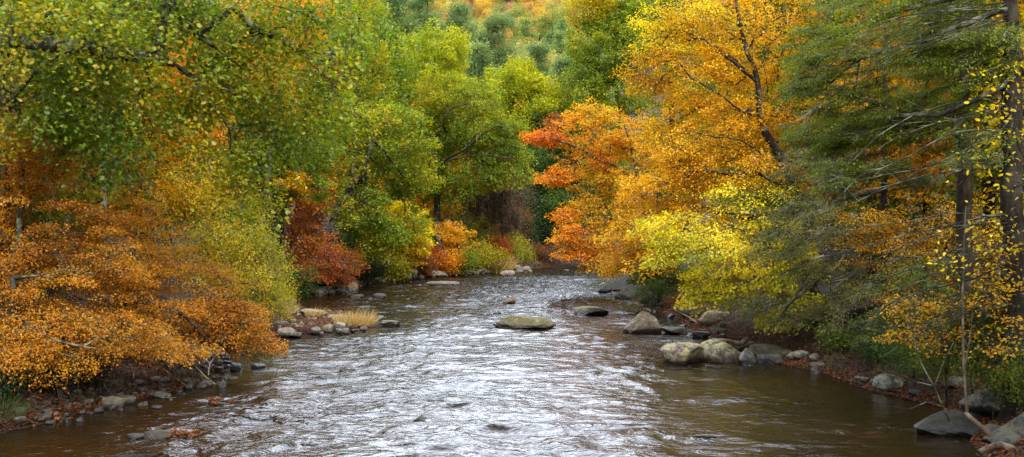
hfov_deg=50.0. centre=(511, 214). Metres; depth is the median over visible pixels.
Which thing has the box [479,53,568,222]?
oak tree
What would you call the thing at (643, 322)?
boulder
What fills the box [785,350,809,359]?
rock
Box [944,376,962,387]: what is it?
river stone
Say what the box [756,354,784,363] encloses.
rock
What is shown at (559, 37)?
conifer tree
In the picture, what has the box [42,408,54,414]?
river stone
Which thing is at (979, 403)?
rock
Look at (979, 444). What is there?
riverbank
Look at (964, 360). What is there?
sapling
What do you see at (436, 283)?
boulder
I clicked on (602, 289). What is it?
rock
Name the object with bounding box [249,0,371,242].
broadleaf tree
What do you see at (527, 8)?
broadleaf tree
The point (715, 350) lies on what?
boulder
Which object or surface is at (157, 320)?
shrub
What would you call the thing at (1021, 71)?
broadleaf tree
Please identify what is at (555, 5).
broadleaf tree
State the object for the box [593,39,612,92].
conifer tree
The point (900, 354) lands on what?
shrub
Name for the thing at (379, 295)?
rock
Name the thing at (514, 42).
conifer tree
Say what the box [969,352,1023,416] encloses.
shrub
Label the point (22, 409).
river stone
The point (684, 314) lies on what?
dead branch
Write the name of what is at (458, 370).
river
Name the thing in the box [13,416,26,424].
river stone
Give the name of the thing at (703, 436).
rock
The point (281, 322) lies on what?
river stone
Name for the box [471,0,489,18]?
broadleaf tree
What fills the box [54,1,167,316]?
sapling tree
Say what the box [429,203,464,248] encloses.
shrub
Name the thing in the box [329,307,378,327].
grass tuft
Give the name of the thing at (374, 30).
pine tree
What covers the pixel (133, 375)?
dead branch
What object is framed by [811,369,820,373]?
river stone
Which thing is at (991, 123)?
broadleaf tree
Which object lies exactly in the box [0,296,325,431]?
fallen leaves
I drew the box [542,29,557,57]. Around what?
conifer tree
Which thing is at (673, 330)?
rock
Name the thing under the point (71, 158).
broadleaf tree
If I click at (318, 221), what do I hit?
shrub
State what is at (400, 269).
shrub
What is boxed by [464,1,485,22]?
broadleaf tree
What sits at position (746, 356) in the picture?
rock
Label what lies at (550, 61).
broadleaf tree
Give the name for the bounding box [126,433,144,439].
rock
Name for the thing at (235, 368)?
river stone
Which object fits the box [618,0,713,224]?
oak tree
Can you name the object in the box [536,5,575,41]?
broadleaf tree
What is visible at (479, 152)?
broadleaf tree
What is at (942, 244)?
beech tree
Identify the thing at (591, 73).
oak tree
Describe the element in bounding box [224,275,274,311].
shrub
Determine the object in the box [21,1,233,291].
broadleaf tree
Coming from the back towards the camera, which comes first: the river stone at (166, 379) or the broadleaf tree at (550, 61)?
the broadleaf tree at (550, 61)
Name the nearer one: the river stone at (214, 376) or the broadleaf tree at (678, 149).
the river stone at (214, 376)
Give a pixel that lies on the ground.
(798, 336)
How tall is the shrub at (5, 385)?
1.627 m
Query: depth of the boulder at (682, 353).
43.97 m
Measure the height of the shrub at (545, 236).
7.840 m
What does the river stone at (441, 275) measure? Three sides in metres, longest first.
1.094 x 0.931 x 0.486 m
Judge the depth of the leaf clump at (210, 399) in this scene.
34.92 m
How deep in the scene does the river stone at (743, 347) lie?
48.56 m
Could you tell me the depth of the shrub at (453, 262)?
105.94 m
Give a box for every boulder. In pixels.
[426,281,458,285]
[493,315,555,328]
[623,311,661,332]
[660,342,703,363]
[675,301,705,318]
[698,310,729,326]
[700,338,740,362]
[982,412,1023,444]
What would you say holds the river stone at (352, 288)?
on the ground
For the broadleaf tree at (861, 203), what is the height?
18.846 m
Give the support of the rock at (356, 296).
in the river at (458, 370)
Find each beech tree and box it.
[0,76,224,391]
[32,175,289,362]
[268,207,370,293]
[593,0,850,297]
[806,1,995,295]
[809,195,955,322]
[861,183,1023,343]
[869,234,1023,394]
[926,61,1023,296]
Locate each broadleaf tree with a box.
[17,0,198,309]
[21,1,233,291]
[73,6,268,286]
[107,0,230,260]
[110,0,238,217]
[161,5,225,245]
[168,67,285,254]
[192,42,342,257]
[229,177,299,283]
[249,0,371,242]
[266,41,375,213]
[306,0,439,236]
[323,136,372,218]
[337,69,402,217]
[369,91,477,242]
[386,93,492,243]
[416,0,447,22]
[430,109,507,228]
[431,2,447,23]
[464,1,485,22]
[467,18,484,35]
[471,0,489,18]
[474,0,492,23]
[479,1,514,29]
[487,0,521,14]
[491,21,512,59]
[493,104,544,218]
[498,0,526,17]
[499,3,535,53]
[502,1,514,17]
[506,36,540,59]
[514,0,548,15]
[518,1,538,19]
[518,1,541,27]
[529,0,571,42]
[530,14,555,45]
[531,4,550,25]
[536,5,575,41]
[538,0,569,13]
[545,46,563,70]
[545,85,637,237]
[561,0,580,27]
[571,25,606,56]
[575,31,587,61]
[576,0,593,36]
[591,151,639,215]
[626,119,692,215]
[644,93,708,224]
[674,0,783,254]
[677,38,734,235]
[681,14,824,260]
[692,81,810,212]
[802,23,865,222]
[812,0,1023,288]
[836,17,998,254]
[959,0,1023,279]
[978,0,1023,110]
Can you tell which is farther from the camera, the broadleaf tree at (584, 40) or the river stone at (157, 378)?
the broadleaf tree at (584, 40)
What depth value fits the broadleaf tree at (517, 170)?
164.79 m
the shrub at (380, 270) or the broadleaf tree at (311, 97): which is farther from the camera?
the broadleaf tree at (311, 97)
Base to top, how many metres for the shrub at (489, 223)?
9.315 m
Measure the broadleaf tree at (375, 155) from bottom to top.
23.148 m
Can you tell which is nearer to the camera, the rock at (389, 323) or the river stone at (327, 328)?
the river stone at (327, 328)
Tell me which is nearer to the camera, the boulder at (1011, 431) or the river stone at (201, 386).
the boulder at (1011, 431)
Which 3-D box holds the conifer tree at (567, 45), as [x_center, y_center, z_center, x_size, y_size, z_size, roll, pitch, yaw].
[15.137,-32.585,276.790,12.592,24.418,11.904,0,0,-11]
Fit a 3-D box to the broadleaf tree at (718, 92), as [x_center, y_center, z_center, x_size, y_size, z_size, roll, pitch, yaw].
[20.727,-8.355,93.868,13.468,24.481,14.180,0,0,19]
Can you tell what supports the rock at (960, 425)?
on the ground
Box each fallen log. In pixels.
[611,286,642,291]
[718,337,748,345]
[791,290,907,329]
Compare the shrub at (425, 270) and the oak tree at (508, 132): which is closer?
the shrub at (425, 270)
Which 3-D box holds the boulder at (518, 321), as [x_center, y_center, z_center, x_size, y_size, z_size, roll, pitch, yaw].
[0.672,5.808,58.040,3.362,0.961,1.661,0,0,0]
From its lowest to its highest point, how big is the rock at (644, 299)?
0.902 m
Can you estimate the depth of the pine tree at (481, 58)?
173.28 m
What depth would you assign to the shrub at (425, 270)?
102.72 m
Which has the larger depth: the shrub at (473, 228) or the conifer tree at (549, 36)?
the conifer tree at (549, 36)
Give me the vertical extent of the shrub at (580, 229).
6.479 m
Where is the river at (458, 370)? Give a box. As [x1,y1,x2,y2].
[0,266,981,456]
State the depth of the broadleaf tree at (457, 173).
126.15 m
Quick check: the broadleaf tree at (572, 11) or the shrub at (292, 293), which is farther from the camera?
the broadleaf tree at (572, 11)
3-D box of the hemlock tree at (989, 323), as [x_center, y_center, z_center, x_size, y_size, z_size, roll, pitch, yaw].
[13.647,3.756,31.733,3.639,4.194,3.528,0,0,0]
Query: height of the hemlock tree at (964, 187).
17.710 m
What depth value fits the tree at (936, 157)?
50.08 m
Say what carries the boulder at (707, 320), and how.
on the ground
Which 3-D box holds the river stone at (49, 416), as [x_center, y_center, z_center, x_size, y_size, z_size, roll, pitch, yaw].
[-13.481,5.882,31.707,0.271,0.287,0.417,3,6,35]
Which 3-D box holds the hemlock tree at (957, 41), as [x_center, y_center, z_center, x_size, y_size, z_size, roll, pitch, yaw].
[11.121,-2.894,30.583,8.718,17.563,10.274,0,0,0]
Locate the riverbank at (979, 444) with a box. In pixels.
[630,261,1023,456]
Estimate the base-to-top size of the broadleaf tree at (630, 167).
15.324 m
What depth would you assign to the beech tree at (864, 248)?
43.45 m
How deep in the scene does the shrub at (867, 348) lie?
40.36 m
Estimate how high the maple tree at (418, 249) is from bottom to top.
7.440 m
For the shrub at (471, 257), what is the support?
on the ground
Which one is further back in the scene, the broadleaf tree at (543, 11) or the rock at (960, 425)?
the broadleaf tree at (543, 11)
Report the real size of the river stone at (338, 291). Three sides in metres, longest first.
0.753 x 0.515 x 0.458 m
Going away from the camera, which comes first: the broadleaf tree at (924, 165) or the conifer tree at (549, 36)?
the broadleaf tree at (924, 165)
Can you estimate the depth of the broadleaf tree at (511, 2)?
413.23 m
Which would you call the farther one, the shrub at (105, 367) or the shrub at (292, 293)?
the shrub at (292, 293)
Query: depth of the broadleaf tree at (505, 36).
327.97 m
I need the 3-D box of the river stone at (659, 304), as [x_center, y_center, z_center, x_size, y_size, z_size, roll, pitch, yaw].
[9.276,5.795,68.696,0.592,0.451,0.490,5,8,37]
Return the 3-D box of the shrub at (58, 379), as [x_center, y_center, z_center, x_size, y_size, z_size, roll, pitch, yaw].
[-14.227,4.895,33.418,3.065,3.773,3.352,0,0,36]
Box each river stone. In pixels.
[13,407,26,413]
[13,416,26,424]
[39,413,52,421]
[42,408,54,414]
[45,419,56,424]
[52,414,65,419]
[65,417,70,422]
[73,389,81,394]
[75,417,83,421]
[83,398,93,404]
[92,405,103,412]
[101,396,124,408]
[107,404,117,409]
[117,395,136,404]
[134,379,144,384]
[137,401,147,405]
[150,376,160,381]
[151,405,161,408]
[153,391,170,397]
[160,376,169,382]
[184,383,193,389]
[196,383,206,388]
[199,380,212,386]
[211,374,219,378]
[213,359,223,365]
[214,366,222,370]
[218,380,226,387]
[221,375,228,379]
[230,366,240,370]
[251,363,265,367]
[275,321,287,325]
[277,327,295,336]
[289,332,301,337]
[310,327,320,334]
[316,290,322,296]
[317,288,327,294]
[321,324,333,332]
[328,290,335,294]
[333,322,345,329]
[334,289,341,293]
[335,328,341,333]
[341,328,349,333]
[345,281,358,289]
[360,326,366,331]
[371,277,386,282]
[404,274,411,280]
[407,269,417,279]
[436,273,445,276]
[500,270,514,275]
[656,303,663,308]
[667,314,675,318]
[716,329,726,334]
[720,321,727,326]
[738,345,748,349]
[809,353,819,360]
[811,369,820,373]
[854,376,868,382]
[886,386,892,391]
[908,388,921,396]
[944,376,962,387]
[971,413,979,418]
[985,424,1000,434]
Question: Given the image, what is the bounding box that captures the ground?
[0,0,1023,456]
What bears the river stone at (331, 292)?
in the river at (458, 370)
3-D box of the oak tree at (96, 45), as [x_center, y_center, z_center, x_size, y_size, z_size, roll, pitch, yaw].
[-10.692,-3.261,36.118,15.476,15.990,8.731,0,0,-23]
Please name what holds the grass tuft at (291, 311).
on the ground
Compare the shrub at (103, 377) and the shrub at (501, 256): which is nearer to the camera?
the shrub at (103, 377)
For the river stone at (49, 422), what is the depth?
31.25 m
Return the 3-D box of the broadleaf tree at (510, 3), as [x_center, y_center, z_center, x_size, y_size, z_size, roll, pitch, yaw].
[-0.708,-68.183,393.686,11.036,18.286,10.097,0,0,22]
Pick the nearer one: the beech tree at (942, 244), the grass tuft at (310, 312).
the beech tree at (942, 244)
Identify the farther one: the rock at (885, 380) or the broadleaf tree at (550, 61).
the broadleaf tree at (550, 61)
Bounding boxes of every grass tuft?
[0,391,33,420]
[278,295,301,314]
[304,307,330,316]
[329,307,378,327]
[486,252,521,272]
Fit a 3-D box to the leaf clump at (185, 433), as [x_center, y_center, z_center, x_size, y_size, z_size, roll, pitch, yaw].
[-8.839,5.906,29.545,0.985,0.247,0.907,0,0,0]
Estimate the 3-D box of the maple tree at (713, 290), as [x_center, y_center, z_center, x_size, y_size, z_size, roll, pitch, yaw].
[10.254,1.676,49.404,10.408,7.090,9.494,0,0,0]
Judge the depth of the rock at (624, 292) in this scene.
78.32 m
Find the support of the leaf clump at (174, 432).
on the river at (458, 370)
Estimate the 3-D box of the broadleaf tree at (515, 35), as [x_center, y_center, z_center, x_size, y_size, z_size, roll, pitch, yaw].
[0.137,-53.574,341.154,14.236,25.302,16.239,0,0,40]
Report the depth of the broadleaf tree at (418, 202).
120.34 m
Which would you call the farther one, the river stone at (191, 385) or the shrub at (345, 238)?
the shrub at (345, 238)
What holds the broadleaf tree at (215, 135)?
on the ground
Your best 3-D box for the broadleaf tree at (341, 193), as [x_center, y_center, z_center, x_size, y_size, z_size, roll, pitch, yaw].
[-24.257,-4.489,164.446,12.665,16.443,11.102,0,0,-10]
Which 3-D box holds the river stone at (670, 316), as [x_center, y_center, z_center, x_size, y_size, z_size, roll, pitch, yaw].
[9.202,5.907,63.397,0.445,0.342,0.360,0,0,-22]
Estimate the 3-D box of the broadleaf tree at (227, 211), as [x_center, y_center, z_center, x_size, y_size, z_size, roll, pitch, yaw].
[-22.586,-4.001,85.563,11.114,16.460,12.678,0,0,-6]
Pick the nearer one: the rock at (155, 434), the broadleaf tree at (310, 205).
the rock at (155, 434)
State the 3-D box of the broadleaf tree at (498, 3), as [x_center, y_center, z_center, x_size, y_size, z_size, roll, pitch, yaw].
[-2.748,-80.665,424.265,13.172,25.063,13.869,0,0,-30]
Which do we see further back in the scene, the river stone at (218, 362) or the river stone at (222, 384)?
the river stone at (218, 362)
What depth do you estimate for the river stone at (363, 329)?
56.10 m
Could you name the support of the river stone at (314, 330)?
in the river at (458, 370)
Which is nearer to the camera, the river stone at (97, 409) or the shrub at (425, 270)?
the river stone at (97, 409)
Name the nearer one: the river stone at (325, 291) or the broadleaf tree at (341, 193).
the river stone at (325, 291)
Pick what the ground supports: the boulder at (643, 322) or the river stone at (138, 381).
the river stone at (138, 381)
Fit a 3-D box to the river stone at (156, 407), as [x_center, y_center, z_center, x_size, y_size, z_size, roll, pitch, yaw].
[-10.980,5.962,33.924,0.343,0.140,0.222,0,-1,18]
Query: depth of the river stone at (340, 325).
56.30 m
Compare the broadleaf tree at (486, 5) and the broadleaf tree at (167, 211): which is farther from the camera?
the broadleaf tree at (486, 5)
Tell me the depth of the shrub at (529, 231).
131.47 m
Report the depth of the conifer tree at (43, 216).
40.04 m
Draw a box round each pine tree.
[357,3,403,124]
[375,0,424,86]
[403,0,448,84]
[424,0,481,233]
[454,9,530,146]
[461,37,506,233]
[518,39,554,108]
[548,53,593,188]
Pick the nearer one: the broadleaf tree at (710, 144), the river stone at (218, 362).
the river stone at (218, 362)
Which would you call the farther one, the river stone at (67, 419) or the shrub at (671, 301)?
the shrub at (671, 301)
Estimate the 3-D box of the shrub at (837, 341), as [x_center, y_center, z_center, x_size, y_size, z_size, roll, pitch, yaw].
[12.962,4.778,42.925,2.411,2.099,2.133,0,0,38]
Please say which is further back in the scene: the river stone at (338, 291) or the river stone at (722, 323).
the river stone at (338, 291)
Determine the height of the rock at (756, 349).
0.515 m
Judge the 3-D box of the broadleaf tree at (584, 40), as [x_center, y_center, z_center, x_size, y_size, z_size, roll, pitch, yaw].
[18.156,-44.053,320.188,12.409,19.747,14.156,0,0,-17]
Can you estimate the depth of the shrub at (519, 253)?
118.94 m
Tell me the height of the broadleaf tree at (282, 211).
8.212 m
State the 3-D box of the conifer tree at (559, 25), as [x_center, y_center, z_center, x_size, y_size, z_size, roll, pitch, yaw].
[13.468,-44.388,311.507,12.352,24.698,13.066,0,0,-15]
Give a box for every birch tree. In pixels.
[117,131,301,329]
[203,208,299,313]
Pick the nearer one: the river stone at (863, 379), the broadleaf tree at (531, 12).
the river stone at (863, 379)
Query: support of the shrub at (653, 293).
on the ground
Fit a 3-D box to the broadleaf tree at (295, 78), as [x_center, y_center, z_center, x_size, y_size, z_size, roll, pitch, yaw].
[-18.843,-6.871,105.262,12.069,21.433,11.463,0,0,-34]
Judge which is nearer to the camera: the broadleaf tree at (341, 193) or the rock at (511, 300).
the rock at (511, 300)
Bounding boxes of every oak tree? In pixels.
[0,0,390,352]
[223,124,343,283]
[281,93,445,282]
[369,18,478,245]
[403,67,538,254]
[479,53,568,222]
[514,129,585,244]
[556,0,670,239]
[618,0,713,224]
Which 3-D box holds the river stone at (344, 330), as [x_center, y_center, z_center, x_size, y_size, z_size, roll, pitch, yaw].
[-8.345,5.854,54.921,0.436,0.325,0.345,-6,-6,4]
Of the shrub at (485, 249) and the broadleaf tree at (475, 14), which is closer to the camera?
the shrub at (485, 249)
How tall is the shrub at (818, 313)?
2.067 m
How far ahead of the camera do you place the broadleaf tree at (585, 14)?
351.73 m
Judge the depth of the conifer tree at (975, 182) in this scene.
42.85 m
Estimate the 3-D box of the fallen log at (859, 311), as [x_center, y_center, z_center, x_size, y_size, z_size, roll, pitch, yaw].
[13.888,4.001,45.395,4.995,1.930,1.262,0,0,29]
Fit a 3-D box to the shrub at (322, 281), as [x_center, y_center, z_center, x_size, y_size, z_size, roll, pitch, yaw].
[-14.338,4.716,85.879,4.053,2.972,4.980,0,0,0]
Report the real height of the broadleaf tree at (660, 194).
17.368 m
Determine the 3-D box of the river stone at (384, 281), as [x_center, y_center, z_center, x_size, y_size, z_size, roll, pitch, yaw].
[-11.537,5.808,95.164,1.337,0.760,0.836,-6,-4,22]
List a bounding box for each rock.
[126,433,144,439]
[144,429,170,439]
[350,294,363,299]
[372,293,385,297]
[380,320,399,325]
[414,415,425,420]
[503,296,515,303]
[574,306,608,315]
[595,287,611,291]
[615,287,640,298]
[639,292,656,304]
[661,326,686,333]
[692,331,710,337]
[694,434,714,437]
[738,348,755,364]
[748,344,782,354]
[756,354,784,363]
[760,349,791,357]
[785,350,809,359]
[809,362,824,367]
[872,374,905,389]
[914,409,980,437]
[959,388,1001,416]
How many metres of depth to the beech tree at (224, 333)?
40.81 m
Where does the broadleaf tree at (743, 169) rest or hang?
on the ground
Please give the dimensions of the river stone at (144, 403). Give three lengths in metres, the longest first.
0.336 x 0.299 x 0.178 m
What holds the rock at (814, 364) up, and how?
on the ground
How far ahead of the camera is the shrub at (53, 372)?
33.55 m
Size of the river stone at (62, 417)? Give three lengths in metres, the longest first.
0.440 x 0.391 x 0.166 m
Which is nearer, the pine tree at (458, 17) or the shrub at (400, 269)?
the shrub at (400, 269)
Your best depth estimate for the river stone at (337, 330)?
54.94 m
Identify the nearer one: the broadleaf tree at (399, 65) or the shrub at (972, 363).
the shrub at (972, 363)
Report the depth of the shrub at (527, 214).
132.37 m
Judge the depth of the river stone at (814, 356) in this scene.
43.19 m
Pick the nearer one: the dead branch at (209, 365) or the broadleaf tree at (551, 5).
the dead branch at (209, 365)
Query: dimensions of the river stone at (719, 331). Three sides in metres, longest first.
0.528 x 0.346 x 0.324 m
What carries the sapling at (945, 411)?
on the ground
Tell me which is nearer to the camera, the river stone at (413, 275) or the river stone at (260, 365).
the river stone at (260, 365)
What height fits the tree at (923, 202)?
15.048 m
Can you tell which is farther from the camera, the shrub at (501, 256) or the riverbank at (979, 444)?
the shrub at (501, 256)
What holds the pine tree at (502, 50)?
on the ground
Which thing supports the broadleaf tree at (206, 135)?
on the ground
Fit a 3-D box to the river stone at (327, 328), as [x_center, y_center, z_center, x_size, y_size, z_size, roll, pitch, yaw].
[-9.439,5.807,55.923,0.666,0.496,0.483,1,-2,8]
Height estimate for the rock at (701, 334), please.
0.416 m
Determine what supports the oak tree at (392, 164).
on the ground
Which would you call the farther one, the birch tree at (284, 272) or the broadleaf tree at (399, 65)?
the broadleaf tree at (399, 65)
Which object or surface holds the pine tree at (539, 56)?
on the ground
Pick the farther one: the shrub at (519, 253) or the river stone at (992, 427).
the shrub at (519, 253)
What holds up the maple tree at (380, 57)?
on the ground
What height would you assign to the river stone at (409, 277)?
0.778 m
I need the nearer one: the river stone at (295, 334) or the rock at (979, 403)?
the rock at (979, 403)
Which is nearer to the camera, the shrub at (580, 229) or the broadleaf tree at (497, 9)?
the shrub at (580, 229)
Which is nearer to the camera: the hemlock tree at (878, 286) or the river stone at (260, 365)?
the hemlock tree at (878, 286)
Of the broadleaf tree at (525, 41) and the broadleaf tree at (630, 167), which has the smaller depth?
the broadleaf tree at (630, 167)
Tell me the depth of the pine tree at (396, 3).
193.53 m
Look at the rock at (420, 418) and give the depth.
31.55 m
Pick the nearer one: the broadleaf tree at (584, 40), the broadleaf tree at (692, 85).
the broadleaf tree at (692, 85)
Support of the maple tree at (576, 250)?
on the ground
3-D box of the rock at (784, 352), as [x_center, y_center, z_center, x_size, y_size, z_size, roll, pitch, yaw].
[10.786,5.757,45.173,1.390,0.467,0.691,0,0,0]
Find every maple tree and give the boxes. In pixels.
[217,0,357,266]
[296,0,402,258]
[358,201,437,278]
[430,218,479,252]
[442,158,542,250]
[518,96,676,278]
[618,176,831,337]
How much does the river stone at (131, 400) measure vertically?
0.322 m
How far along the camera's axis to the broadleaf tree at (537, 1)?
399.58 m
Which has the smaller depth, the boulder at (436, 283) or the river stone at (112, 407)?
the river stone at (112, 407)
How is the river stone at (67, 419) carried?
in the river at (458, 370)
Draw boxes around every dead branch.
[79,381,138,398]
[132,373,185,399]
[151,359,195,391]
[193,348,220,383]
[660,305,713,322]
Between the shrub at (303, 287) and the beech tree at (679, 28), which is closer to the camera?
the beech tree at (679, 28)
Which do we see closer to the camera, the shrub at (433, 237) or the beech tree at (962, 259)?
the beech tree at (962, 259)
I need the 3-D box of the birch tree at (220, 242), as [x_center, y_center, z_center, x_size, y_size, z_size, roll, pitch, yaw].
[-15.402,1.010,55.279,9.315,10.446,6.987,0,0,0]
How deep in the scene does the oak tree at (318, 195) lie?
78.63 m
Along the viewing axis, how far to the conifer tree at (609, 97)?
246.99 m
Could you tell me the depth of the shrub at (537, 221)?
137.58 m
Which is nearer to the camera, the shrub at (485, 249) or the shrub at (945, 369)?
the shrub at (945, 369)
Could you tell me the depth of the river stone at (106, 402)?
33.90 m
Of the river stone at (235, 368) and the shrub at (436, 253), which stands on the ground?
the shrub at (436, 253)
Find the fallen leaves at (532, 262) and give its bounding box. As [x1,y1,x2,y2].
[191,249,570,297]
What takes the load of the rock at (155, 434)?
in the river at (458, 370)
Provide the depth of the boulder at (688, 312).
61.65 m
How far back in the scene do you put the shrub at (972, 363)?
30.94 m
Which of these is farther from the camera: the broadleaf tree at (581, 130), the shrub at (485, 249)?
the broadleaf tree at (581, 130)
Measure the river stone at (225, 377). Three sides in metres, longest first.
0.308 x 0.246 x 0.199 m
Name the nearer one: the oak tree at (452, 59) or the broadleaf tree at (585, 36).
the oak tree at (452, 59)
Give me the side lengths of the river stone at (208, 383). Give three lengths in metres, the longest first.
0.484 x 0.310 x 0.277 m
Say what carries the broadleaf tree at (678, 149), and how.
on the ground
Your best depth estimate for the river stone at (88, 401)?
34.05 m
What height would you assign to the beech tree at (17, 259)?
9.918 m
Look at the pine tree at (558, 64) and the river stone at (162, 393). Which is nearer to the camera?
the river stone at (162, 393)
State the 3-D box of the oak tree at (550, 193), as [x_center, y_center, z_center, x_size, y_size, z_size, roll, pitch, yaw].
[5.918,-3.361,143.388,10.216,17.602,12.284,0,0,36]
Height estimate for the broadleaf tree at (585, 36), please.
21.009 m
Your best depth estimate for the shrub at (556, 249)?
133.71 m
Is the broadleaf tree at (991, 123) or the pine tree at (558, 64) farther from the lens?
the pine tree at (558, 64)
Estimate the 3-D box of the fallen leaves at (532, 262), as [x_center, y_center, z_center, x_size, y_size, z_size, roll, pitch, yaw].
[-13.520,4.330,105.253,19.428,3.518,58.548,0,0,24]
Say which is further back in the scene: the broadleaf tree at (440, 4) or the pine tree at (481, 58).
the broadleaf tree at (440, 4)
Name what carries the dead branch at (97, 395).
attached to the shrub at (103, 377)
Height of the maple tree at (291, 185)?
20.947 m
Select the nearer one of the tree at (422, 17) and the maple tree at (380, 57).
the maple tree at (380, 57)
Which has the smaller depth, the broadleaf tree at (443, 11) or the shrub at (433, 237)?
the shrub at (433, 237)
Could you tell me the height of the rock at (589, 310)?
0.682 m
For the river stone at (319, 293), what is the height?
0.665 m
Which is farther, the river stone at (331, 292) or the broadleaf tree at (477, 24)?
the broadleaf tree at (477, 24)
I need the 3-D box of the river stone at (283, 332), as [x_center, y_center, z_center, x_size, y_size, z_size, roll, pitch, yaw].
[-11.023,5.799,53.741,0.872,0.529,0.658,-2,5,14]
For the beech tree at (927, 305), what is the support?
on the ground
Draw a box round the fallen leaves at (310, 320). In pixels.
[255,302,378,330]
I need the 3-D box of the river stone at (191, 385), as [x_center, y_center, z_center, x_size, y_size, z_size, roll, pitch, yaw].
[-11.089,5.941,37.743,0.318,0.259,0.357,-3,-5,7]
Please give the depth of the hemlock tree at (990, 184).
41.86 m
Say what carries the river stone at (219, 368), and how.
on the ground
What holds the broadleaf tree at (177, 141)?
on the ground
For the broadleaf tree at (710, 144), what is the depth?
145.71 m
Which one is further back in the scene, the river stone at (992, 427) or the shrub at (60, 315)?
the shrub at (60, 315)
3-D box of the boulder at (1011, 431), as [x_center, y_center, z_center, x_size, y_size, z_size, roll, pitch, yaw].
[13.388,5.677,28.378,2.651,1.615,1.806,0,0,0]
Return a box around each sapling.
[888,318,953,422]
[961,206,973,417]
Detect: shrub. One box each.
[0,364,28,405]
[2,319,103,408]
[6,336,73,395]
[22,289,105,355]
[45,342,114,389]
[54,333,138,398]
[127,300,184,341]
[136,301,217,383]
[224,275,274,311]
[274,284,299,305]
[278,261,322,297]
[284,200,344,263]
[309,257,349,288]
[326,214,374,256]
[347,250,398,285]
[370,248,419,282]
[409,250,437,276]
[420,240,455,274]
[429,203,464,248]
[433,246,470,275]
[447,210,499,247]
[447,242,484,275]
[461,232,501,272]
[464,194,516,243]
[476,244,514,270]
[478,226,529,255]
[478,229,516,264]
[497,201,534,247]
[499,240,538,268]
[510,215,540,248]
[516,188,557,248]
[521,242,558,262]
[536,198,583,247]
[542,240,579,251]
[554,213,605,249]
[629,277,674,310]
[658,285,707,320]
[789,306,834,326]
[810,309,872,358]
[841,325,904,367]
[872,334,956,387]
[902,337,989,407]
[942,322,1023,419]
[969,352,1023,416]
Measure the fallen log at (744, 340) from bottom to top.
0.358 m
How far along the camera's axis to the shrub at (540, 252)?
126.16 m
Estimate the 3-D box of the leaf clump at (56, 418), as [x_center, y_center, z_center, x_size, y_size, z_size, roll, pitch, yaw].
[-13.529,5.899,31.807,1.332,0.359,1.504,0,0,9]
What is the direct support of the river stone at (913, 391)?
on the ground
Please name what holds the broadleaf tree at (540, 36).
on the ground
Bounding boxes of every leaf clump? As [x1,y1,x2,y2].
[23,411,72,425]
[166,429,204,438]
[169,429,180,436]
[205,397,230,403]
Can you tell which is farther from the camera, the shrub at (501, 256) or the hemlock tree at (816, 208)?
the shrub at (501, 256)
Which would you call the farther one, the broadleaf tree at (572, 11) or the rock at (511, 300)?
the broadleaf tree at (572, 11)
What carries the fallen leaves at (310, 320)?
on the ground
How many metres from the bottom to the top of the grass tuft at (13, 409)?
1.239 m
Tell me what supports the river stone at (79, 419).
in the river at (458, 370)
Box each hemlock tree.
[614,206,700,302]
[721,21,892,334]
[756,0,1023,422]
[769,0,973,362]
[836,252,982,359]
[860,0,1023,324]
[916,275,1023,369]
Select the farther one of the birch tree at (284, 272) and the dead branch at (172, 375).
the birch tree at (284, 272)
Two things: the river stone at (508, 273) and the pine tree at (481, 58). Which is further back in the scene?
the pine tree at (481, 58)
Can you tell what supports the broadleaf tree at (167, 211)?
on the ground
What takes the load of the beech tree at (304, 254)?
on the ground
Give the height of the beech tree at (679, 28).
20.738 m
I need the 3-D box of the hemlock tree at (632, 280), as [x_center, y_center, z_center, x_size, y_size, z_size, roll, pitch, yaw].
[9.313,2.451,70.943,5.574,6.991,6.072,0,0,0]
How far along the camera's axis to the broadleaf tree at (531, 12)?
382.20 m
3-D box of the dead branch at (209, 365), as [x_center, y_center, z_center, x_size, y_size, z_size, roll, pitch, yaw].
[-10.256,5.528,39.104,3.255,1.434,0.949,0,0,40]
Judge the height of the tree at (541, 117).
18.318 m
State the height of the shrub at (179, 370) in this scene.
4.398 m
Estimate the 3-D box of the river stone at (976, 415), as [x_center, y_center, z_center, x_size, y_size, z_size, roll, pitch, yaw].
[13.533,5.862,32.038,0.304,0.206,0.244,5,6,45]
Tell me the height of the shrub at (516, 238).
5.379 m
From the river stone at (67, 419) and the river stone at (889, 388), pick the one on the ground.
the river stone at (889, 388)
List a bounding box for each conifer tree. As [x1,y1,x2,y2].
[0,0,167,324]
[510,37,523,57]
[512,15,539,56]
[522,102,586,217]
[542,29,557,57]
[549,28,570,69]
[551,17,567,52]
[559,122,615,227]
[562,39,578,68]
[563,26,580,48]
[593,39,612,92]
[593,55,624,145]
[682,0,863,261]
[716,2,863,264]
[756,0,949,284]
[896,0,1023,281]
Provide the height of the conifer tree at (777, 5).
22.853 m
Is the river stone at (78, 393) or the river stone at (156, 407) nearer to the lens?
the river stone at (156, 407)
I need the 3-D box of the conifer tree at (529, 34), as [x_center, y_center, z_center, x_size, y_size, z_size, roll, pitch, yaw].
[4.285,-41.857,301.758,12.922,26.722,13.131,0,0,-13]
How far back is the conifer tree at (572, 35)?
296.61 m
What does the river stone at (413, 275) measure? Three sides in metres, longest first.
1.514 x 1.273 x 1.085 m
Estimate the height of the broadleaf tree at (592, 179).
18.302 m
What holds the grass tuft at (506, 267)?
on the ground

